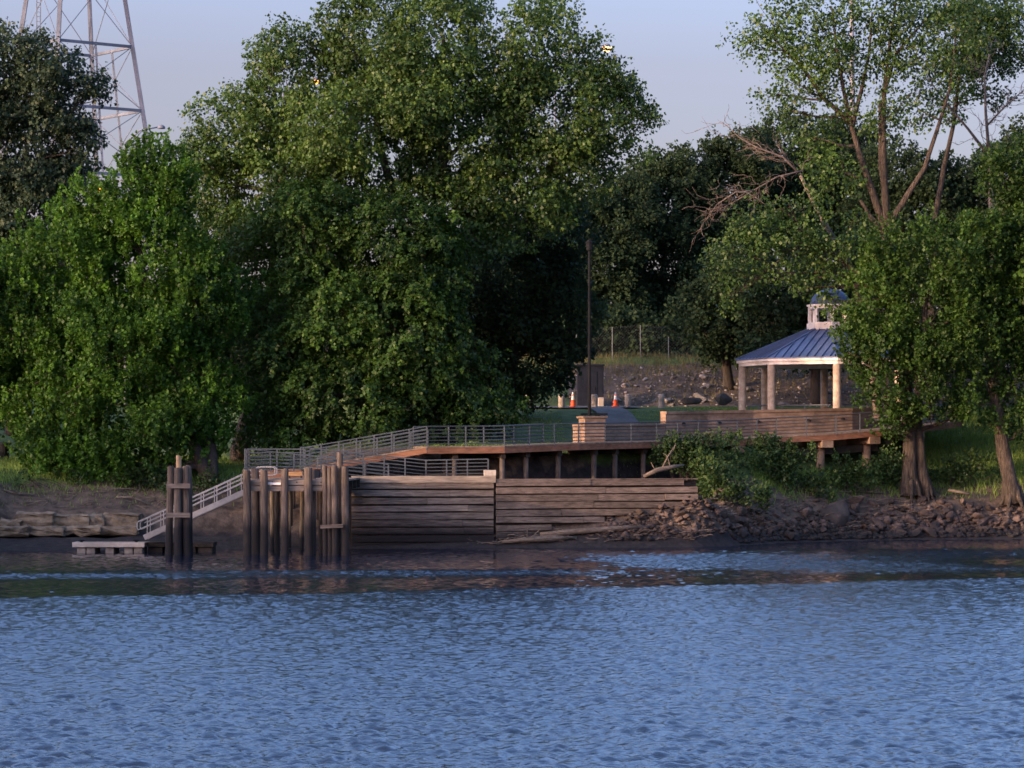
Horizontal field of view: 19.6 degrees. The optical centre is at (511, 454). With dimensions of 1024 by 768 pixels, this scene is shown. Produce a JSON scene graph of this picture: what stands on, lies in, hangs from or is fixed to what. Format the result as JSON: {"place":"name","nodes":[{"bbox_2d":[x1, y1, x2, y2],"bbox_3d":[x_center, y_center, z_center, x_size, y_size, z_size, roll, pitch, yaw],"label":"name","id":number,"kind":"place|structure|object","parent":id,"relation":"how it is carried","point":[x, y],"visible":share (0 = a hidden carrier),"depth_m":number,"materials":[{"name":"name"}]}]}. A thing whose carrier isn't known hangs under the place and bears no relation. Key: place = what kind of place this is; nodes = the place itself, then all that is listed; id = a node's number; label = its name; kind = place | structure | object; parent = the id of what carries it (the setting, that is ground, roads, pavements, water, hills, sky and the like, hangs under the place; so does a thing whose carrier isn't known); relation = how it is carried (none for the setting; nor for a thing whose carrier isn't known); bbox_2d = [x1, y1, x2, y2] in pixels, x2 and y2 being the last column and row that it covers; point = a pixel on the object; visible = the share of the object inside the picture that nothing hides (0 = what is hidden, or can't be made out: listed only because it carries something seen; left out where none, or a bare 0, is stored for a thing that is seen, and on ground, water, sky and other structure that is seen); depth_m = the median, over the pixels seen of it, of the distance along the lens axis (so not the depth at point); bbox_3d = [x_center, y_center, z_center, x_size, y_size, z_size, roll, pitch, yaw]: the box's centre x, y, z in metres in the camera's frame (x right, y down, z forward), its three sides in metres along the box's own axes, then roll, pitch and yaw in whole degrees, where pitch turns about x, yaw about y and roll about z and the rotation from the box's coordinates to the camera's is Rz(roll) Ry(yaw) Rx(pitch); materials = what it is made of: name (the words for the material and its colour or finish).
{"place":"outdoors","nodes":[
{"label":"outdoors","id":0,"kind":"place"},
{"bbox_2d":[0,453,286,507],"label":"grass","id":1,"kind":"structure","parent":0,"point":[229,467],"depth_m":164.57,"materials":[{"name":"plant"}]},
{"bbox_2d":[0,539,1023,767],"bbox_3d":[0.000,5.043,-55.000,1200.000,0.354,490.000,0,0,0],"label":"water","id":2,"kind":"structure","parent":0,"point":[876,654],"depth_m":72.53,"materials":[{"name":"blue liquid"}]},
{"bbox_2d":[72,540,216,552],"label":"floating dock","id":3,"kind":"object","parent":2,"relation":"on","point":[133,546],"visible":0.6,"depth_m":149.70,"materials":[{"name":"grey metal"}]},
{"bbox_2d":[137,466,276,539],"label":"gangway","id":4,"kind":"object","parent":3,"relation":"on","point":[201,511],"visible":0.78,"depth_m":149.68,"materials":[{"name":"metal"}]},
{"bbox_2d":[165,455,192,554],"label":"pile cluster","id":5,"kind":"object","parent":2,"relation":"in","point":[179,487],"visible":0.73,"depth_m":146.85,"materials":[{"name":"brown wood"}]},
{"bbox_2d":[320,452,348,555],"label":"pile cluster","id":6,"kind":"object","parent":2,"relation":"in","point":[335,509],"visible":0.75,"depth_m":145.64,"materials":[{"name":"brown wood"}]},
{"bbox_2d":[0,337,1023,550],"bbox_3d":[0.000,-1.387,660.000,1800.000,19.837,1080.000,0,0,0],"label":"ground","id":7,"kind":"structure","parent":0,"point":[222,526],"depth_m":167.96,"materials":[{"name":"soil"}]},
{"bbox_2d":[0,442,8,459],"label":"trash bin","id":8,"kind":"object","parent":7,"relation":"on","point":[3,451],"visible":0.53,"depth_m":171.70,"materials":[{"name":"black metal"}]},
{"bbox_2d":[0,518,22,525],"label":"stone block","id":9,"kind":"structure","parent":7,"relation":"on","point":[10,522],"depth_m":157.03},
{"bbox_2d":[0,524,30,537],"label":"stone block","id":10,"kind":"structure","parent":7,"relation":"on","point":[15,531],"depth_m":156.18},
{"bbox_2d":[14,511,56,526],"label":"stone block","id":11,"kind":"structure","parent":7,"relation":"on","point":[39,519],"depth_m":157.25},
{"bbox_2d":[11,470,64,488],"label":"shrub","id":12,"kind":"object","parent":7,"relation":"on","point":[17,478],"visible":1,"depth_m":162.44,"materials":[{"name":"green plant"}]},
{"bbox_2d":[29,525,65,536],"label":"stone block","id":13,"kind":"structure","parent":7,"relation":"on","point":[54,530],"depth_m":156.55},
{"bbox_2d":[0,16,118,435],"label":"cottonwood tree","id":14,"kind":"object","parent":7,"relation":"on","point":[26,178],"visible":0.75,"depth_m":182.72,"materials":[{"name":"green plant"}]},
{"bbox_2d":[0,0,165,264],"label":"lattice tower","id":15,"kind":"structure","parent":7,"relation":"on","point":[91,55],"depth_m":254.12,"materials":[{"name":"metal"}]},
{"bbox_2d":[64,524,102,536],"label":"stone block","id":16,"kind":"structure","parent":7,"relation":"on","point":[80,531],"depth_m":156.96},
{"bbox_2d":[53,514,90,525],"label":"stone block","id":17,"kind":"structure","parent":16,"relation":"on","point":[72,519],"depth_m":157.66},
{"bbox_2d":[84,512,104,525],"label":"stone block","id":18,"kind":"structure","parent":7,"relation":"on","point":[97,519],"depth_m":157.94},
{"bbox_2d":[100,525,138,535],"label":"stone block","id":19,"kind":"structure","parent":7,"relation":"on","point":[129,530],"depth_m":157.34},
{"bbox_2d":[103,512,143,528],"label":"stone block","id":20,"kind":"structure","parent":7,"relation":"on","point":[118,519],"depth_m":158.22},
{"bbox_2d":[0,124,259,486],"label":"maple tree","id":21,"kind":"object","parent":7,"relation":"on","point":[79,307],"visible":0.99,"depth_m":165.62,"materials":[{"name":"green plant"}]},
{"bbox_2d":[116,484,149,504],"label":"driftwood log","id":22,"kind":"object","parent":7,"relation":"on","point":[132,497],"visible":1,"depth_m":161.18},
{"bbox_2d":[124,125,164,408],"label":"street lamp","id":23,"kind":"object","parent":7,"relation":"on","point":[161,127],"visible":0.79,"depth_m":214.93,"materials":[{"name":"metal"}]},
{"bbox_2d":[64,454,225,492],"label":"shrub","id":24,"kind":"object","parent":7,"relation":"on","point":[139,476],"visible":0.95,"depth_m":163.19,"materials":[{"name":"green plant"}]},
{"bbox_2d":[158,482,197,503],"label":"shrub","id":25,"kind":"object","parent":7,"relation":"on","point":[164,489],"visible":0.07,"depth_m":161.28,"materials":[{"name":"green plant"}]},
{"bbox_2d":[92,257,285,405],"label":"hill tree","id":26,"kind":"object","parent":7,"relation":"on","point":[236,360],"visible":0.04,"depth_m":227.65,"materials":[{"name":"green plant"}]},
{"bbox_2d":[251,469,302,525],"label":"landing","id":27,"kind":"object","parent":7,"relation":"on","point":[293,497],"visible":0.23,"depth_m":160.29,"materials":[{"name":"brown wood"}]},
{"bbox_2d":[244,448,305,468],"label":"railing","id":28,"kind":"object","parent":27,"relation":"on","point":[272,459],"visible":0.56,"depth_m":162.68,"materials":[{"name":"metal"}]},
{"bbox_2d":[300,447,488,475],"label":"railing","id":29,"kind":"object","parent":27,"relation":"attached to","point":[425,467],"visible":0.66,"depth_m":160.07,"materials":[{"name":"metal"}]},
{"bbox_2d":[248,469,321,518],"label":"ramp","id":30,"kind":"structure","parent":7,"relation":"on","point":[278,475],"depth_m":158.02,"materials":[{"name":"brown wood"}]},
{"bbox_2d":[246,448,388,477],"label":"railing","id":31,"kind":"object","parent":30,"relation":"on","point":[294,461],"visible":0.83,"depth_m":157.94,"materials":[{"name":"metal"}]},
{"bbox_2d":[243,467,360,555],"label":"pier","id":32,"kind":"structure","parent":7,"relation":"on","point":[255,504],"depth_m":146.05,"materials":[{"name":"brown wood"}]},
{"bbox_2d":[269,255,406,399],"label":"hill tree","id":33,"kind":"object","parent":7,"relation":"on","point":[325,346],"visible":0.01,"depth_m":228.27,"materials":[{"name":"green plant"}]},
{"bbox_2d":[303,446,426,475],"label":"ramp","id":34,"kind":"structure","parent":7,"relation":"on","point":[412,452],"depth_m":161.52,"materials":[{"name":"brown wood"}]},
{"bbox_2d":[303,426,427,467],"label":"railing","id":35,"kind":"object","parent":34,"relation":"attached to","point":[373,442],"visible":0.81,"depth_m":161.54,"materials":[{"name":"metal"}]},
{"bbox_2d":[309,429,428,463],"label":"railing","id":36,"kind":"object","parent":34,"relation":"attached to","point":[380,444],"visible":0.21,"depth_m":163.42,"materials":[{"name":"metal"}]},
{"bbox_2d":[229,168,532,468],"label":"maple tree","id":37,"kind":"object","parent":7,"relation":"on","point":[410,375],"visible":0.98,"depth_m":169.75,"materials":[{"name":"green plant"}]},
{"bbox_2d":[151,0,669,462],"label":"cottonwood tree","id":38,"kind":"object","parent":7,"relation":"on","point":[419,119],"visible":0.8,"depth_m":175.94,"materials":[{"name":"green plant"}]},
{"bbox_2d":[351,470,495,546],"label":"timber wall","id":39,"kind":"structure","parent":7,"relation":"on","point":[392,510],"depth_m":157.77,"materials":[{"name":"brown wood"}]},
{"bbox_2d":[1,486,932,543],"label":"driftwood debris","id":40,"kind":"object","parent":7,"relation":"on","point":[520,536],"visible":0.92,"depth_m":161.07,"materials":[{"name":"wood"}]},
{"bbox_2d":[400,260,587,353],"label":"hill tree","id":41,"kind":"object","parent":7,"relation":"on","point":[498,287],"visible":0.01,"depth_m":223.46,"materials":[{"name":"green plant"}]},
{"bbox_2d":[414,187,609,419],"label":"shade tree","id":42,"kind":"object","parent":7,"relation":"on","point":[519,324],"visible":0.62,"depth_m":186.13,"materials":[{"name":"green plant"}]},
{"bbox_2d":[502,526,576,542],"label":"driftwood log","id":43,"kind":"object","parent":7,"relation":"on","point":[554,538],"visible":1,"depth_m":158.06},
{"bbox_2d":[558,394,564,408],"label":"bollard","id":44,"kind":"object","parent":7,"relation":"on","point":[561,401],"visible":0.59,"depth_m":196.32,"materials":[{"name":"concrete"}]},
{"bbox_2d":[407,406,764,478],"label":"grass","id":45,"kind":"structure","parent":7,"relation":"on","point":[718,408],"depth_m":183.62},
{"bbox_2d":[586,239,592,415],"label":"lamp post","id":46,"kind":"object","parent":7,"relation":"on","point":[589,244],"visible":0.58,"depth_m":172.93,"materials":[{"name":"black metal"}]},
{"bbox_2d":[577,364,604,405],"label":"storage cabinet","id":47,"kind":"object","parent":7,"relation":"on","point":[597,379],"visible":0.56,"depth_m":201.60,"materials":[{"name":"black metal"}]},
{"bbox_2d":[551,300,636,356],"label":"brush","id":48,"kind":"object","parent":7,"relation":"on","point":[605,320],"visible":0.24,"depth_m":220.00,"materials":[{"name":"green plant"}]},
{"bbox_2d":[591,394,597,406],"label":"bollard","id":49,"kind":"object","parent":7,"relation":"on","point":[594,400],"visible":0.91,"depth_m":196.83,"materials":[{"name":"concrete"}]},
{"bbox_2d":[540,525,650,535],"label":"driftwood log","id":50,"kind":"object","parent":7,"relation":"on","point":[581,531],"visible":1,"depth_m":159.06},
{"bbox_2d":[494,478,697,537],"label":"timber wall","id":51,"kind":"structure","parent":7,"relation":"on","point":[520,505],"depth_m":159.54,"materials":[{"name":"wood"}]},
{"bbox_2d":[643,453,683,477],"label":"driftwood log","id":52,"kind":"object","parent":51,"relation":"on","point":[659,469],"visible":1,"depth_m":162.00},
{"bbox_2d":[532,169,670,345],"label":"hill tree","id":53,"kind":"object","parent":7,"relation":"on","point":[619,249],"visible":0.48,"depth_m":226.10,"materials":[{"name":"green plant"}]},
{"bbox_2d":[587,407,637,426],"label":"footpath","id":54,"kind":"structure","parent":7,"relation":"on","point":[617,414],"depth_m":190.26,"materials":[{"name":"concrete"}]},
{"bbox_2d":[540,325,706,359],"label":"chain link fence","id":55,"kind":"object","parent":7,"relation":"on","point":[612,327],"visible":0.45,"depth_m":217.05,"materials":[{"name":"metal"}]},
{"bbox_2d":[591,296,681,356],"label":"brush","id":56,"kind":"object","parent":7,"relation":"on","point":[622,340],"visible":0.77,"depth_m":219.82,"materials":[{"name":"green plant"}]},
{"bbox_2d":[658,394,664,407],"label":"bollard","id":57,"kind":"object","parent":7,"relation":"on","point":[661,400],"visible":0.91,"depth_m":198.33,"materials":[{"name":"concrete"}]},
{"bbox_2d":[629,295,709,356],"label":"brush","id":58,"kind":"object","parent":7,"relation":"on","point":[680,348],"visible":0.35,"depth_m":220.13,"materials":[{"name":"green plant"}]},
{"bbox_2d":[615,139,733,318],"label":"hill tree","id":59,"kind":"object","parent":7,"relation":"on","point":[681,228],"visible":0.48,"depth_m":230.12,"materials":[{"name":"green plant"}]},
{"bbox_2d":[648,428,724,492],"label":"shrub","id":60,"kind":"object","parent":7,"relation":"on","point":[695,455],"visible":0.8,"depth_m":169.17,"materials":[{"name":"green plant"}]},
{"bbox_2d":[413,420,962,478],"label":"boardwalk","id":61,"kind":"structure","parent":7,"relation":"on","point":[865,439],"depth_m":168.70,"materials":[{"name":"brown wood"}]},
{"bbox_2d":[413,423,543,445],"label":"railing","id":62,"kind":"object","parent":61,"relation":"attached to","point":[513,442],"visible":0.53,"depth_m":166.37,"materials":[{"name":"metal"}]},
{"bbox_2d":[577,416,607,441],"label":"stone pier","id":63,"kind":"structure","parent":61,"relation":"on","point":[589,419],"depth_m":168.92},
{"bbox_2d":[572,423,665,441],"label":"railing","id":64,"kind":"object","parent":61,"relation":"attached to","point":[627,435],"depth_m":173.05,"materials":[{"name":"metal"}]},
{"bbox_2d":[426,405,948,449],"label":"railing","id":65,"kind":"object","parent":61,"relation":"attached to","point":[677,428],"visible":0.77,"depth_m":169.46,"materials":[{"name":"metal"}]},
{"bbox_2d":[681,397,701,404],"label":"boulder","id":66,"kind":"object","parent":7,"relation":"on","point":[687,401],"visible":1,"depth_m":199.68,"materials":[{"name":"stone"}]},
{"bbox_2d":[655,119,785,303],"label":"hill tree","id":67,"kind":"object","parent":7,"relation":"on","point":[724,155],"visible":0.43,"depth_m":232.72,"materials":[{"name":"green plant"}]},
{"bbox_2d":[665,244,775,389],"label":"park tree","id":68,"kind":"object","parent":7,"relation":"on","point":[721,340],"visible":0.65,"depth_m":207.25,"materials":[{"name":"green plant"}]},
{"bbox_2d":[713,390,731,404],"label":"boulder","id":69,"kind":"object","parent":7,"relation":"on","point":[723,399],"visible":1,"depth_m":199.78,"materials":[{"name":"stone"}]},
{"bbox_2d":[695,426,751,486],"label":"shrub","id":70,"kind":"object","parent":7,"relation":"on","point":[737,453],"visible":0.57,"depth_m":171.34,"materials":[{"name":"green plant"}]},
{"bbox_2d":[694,456,773,511],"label":"shrub","id":71,"kind":"object","parent":7,"relation":"on","point":[764,494],"visible":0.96,"depth_m":166.52,"materials":[{"name":"green plant"}]},
{"bbox_2d":[737,527,746,537],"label":"rock","id":72,"kind":"object","parent":7,"relation":"on","point":[742,531],"visible":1,"depth_m":163.90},
{"bbox_2d":[737,506,748,516],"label":"rock","id":73,"kind":"object","parent":7,"relation":"on","point":[740,509],"visible":0.98,"depth_m":165.89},
{"bbox_2d":[520,350,1023,404],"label":"grass","id":74,"kind":"structure","parent":7,"relation":"on","point":[687,355],"depth_m":212.33,"materials":[{"name":"plant"}]},
{"bbox_2d":[660,406,893,448],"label":"terrace wall","id":75,"kind":"structure","parent":7,"relation":"on","point":[706,415],"depth_m":179.46,"materials":[{"name":"brown wood"}]},
{"bbox_2d":[743,431,817,491],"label":"shrub","id":76,"kind":"object","parent":7,"relation":"on","point":[773,461],"visible":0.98,"depth_m":173.13,"materials":[{"name":"green plant"}]},
{"bbox_2d":[683,104,880,417],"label":"dead tree","id":77,"kind":"object","parent":7,"relation":"on","point":[780,156],"visible":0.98,"depth_m":176.38,"materials":[{"name":"brown wood"}]},
{"bbox_2d":[569,366,1018,406],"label":"rubble","id":78,"kind":"object","parent":7,"relation":"on","point":[776,392],"visible":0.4,"depth_m":207.56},
{"bbox_2d":[802,507,813,516],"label":"rock","id":79,"kind":"object","parent":7,"relation":"on","point":[806,511],"visible":1,"depth_m":170.74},
{"bbox_2d":[601,495,1023,543],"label":"rubble","id":80,"kind":"object","parent":7,"relation":"on","point":[811,534],"visible":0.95,"depth_m":168.95,"materials":[{"name":"stone"}]},
{"bbox_2d":[794,464,840,501],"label":"shrub","id":81,"kind":"object","parent":7,"relation":"on","point":[822,484],"visible":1,"depth_m":173.66,"materials":[{"name":"green plant"}]},
{"bbox_2d":[731,222,905,403],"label":"park tree","id":82,"kind":"object","parent":7,"relation":"on","point":[791,319],"visible":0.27,"depth_m":202.95,"materials":[{"name":"green plant"}]},
{"bbox_2d":[736,106,902,296],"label":"hill tree","id":83,"kind":"object","parent":7,"relation":"on","point":[791,186],"visible":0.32,"depth_m":237.97,"materials":[{"name":"green plant"}]},
{"bbox_2d":[820,488,849,526],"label":"boulder","id":84,"kind":"object","parent":7,"relation":"on","point":[839,511],"visible":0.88,"depth_m":172.09,"materials":[{"name":"stone"}]},
{"bbox_2d":[694,0,1007,505],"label":"cottonwood tree","id":85,"kind":"object","parent":7,"relation":"on","point":[910,486],"visible":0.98,"depth_m":178.63,"materials":[{"name":"green plant"}]},
{"bbox_2d":[850,0,854,110],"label":"mast","id":86,"kind":"object","parent":7,"relation":"on","point":[852,35],"visible":0.02,"depth_m":245.82,"materials":[{"name":"metal"}]},
{"bbox_2d":[827,448,880,494],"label":"shrub","id":87,"kind":"object","parent":7,"relation":"on","point":[848,479],"visible":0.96,"depth_m":176.41,"materials":[{"name":"green plant"}]},
{"bbox_2d":[847,495,864,504],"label":"rock","id":88,"kind":"object","parent":7,"relation":"on","point":[856,499],"visible":0.88,"depth_m":174.97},
{"bbox_2d":[839,485,889,493],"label":"driftwood log","id":89,"kind":"object","parent":7,"relation":"on","point":[863,491],"visible":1,"depth_m":176.83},
{"bbox_2d":[858,436,886,464],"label":"shrub","id":90,"kind":"object","parent":7,"relation":"on","point":[882,441],"visible":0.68,"depth_m":180.99,"materials":[{"name":"green plant"}]},
{"bbox_2d":[872,517,885,527],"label":"rock","id":91,"kind":"object","parent":7,"relation":"on","point":[876,521],"visible":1,"depth_m":173.48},
{"bbox_2d":[855,443,905,488],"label":"shrub","id":92,"kind":"object","parent":7,"relation":"on","point":[888,467],"visible":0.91,"depth_m":178.01,"materials":[{"name":"green plant"}]},
{"bbox_2d":[751,404,1023,503],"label":"grass","id":93,"kind":"structure","parent":7,"relation":"on","point":[982,449],"depth_m":183.76,"materials":[{"name":"plant"}]},
{"bbox_2d":[834,135,977,295],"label":"hill tree","id":94,"kind":"object","parent":7,"relation":"on","point":[924,192],"visible":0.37,"depth_m":234.66,"materials":[{"name":"green plant"}]},
{"bbox_2d":[829,199,1023,503],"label":"maple tree","id":95,"kind":"object","parent":7,"relation":"on","point":[925,347],"visible":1,"depth_m":175.64,"materials":[{"name":"green plant"}]},
{"bbox_2d":[922,527,936,535],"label":"rock","id":96,"kind":"object","parent":7,"relation":"on","point":[929,531],"visible":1,"depth_m":173.99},
{"bbox_2d":[902,251,1023,404],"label":"park tree","id":97,"kind":"object","parent":7,"relation":"on","point":[951,368],"visible":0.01,"depth_m":201.43,"materials":[{"name":"green plant"}]},
{"bbox_2d":[927,447,1000,487],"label":"shrub","id":98,"kind":"object","parent":7,"relation":"on","point":[947,471],"visible":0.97,"depth_m":179.91,"materials":[{"name":"green plant"}]},
{"bbox_2d":[916,35,1023,401],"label":"dead tree","id":99,"kind":"object","parent":7,"relation":"on","point":[986,125],"visible":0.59,"depth_m":185.96,"materials":[{"name":"brown wood"}]},
{"bbox_2d":[919,0,1023,419],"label":"cottonwood tree","id":100,"kind":"object","parent":7,"relation":"on","point":[1005,28],"visible":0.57,"depth_m":189.55,"materials":[{"name":"green plant"}]},
{"bbox_2d":[923,111,1023,273],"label":"hill tree","id":101,"kind":"object","parent":7,"relation":"on","point":[980,202],"visible":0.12,"depth_m":236.35,"materials":[{"name":"green plant"}]},
{"bbox_2d":[964,128,1023,512],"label":"maple tree","id":102,"kind":"object","parent":7,"relation":"on","point":[1010,194],"visible":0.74,"depth_m":177.34,"materials":[{"name":"green plant"}]},
{"bbox_2d":[0,0,1023,355],"label":"sky","id":103,"kind":"structure","parent":0,"point":[183,48],"materials":[{"name":"blue"}]},
{"bbox_2d":[534,406,636,407],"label":"path","id":104,"kind":"structure","parent":0,"point":[579,406],"depth_m":198.66,"materials":[{"name":"concrete"}]},
{"bbox_2d":[624,394,630,407],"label":"bollard","id":105,"kind":"object","parent":104,"relation":"on","point":[627,400],"visible":0.94,"depth_m":197.31,"materials":[{"name":"concrete"}]},
{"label":"terrace","id":106,"kind":"structure","parent":0,"visible":0},
{"bbox_2d":[735,282,926,420],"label":"pavilion","id":107,"kind":"structure","parent":106,"relation":"on","point":[811,345],"depth_m":186.10,"materials":[{"name":"concrete"}]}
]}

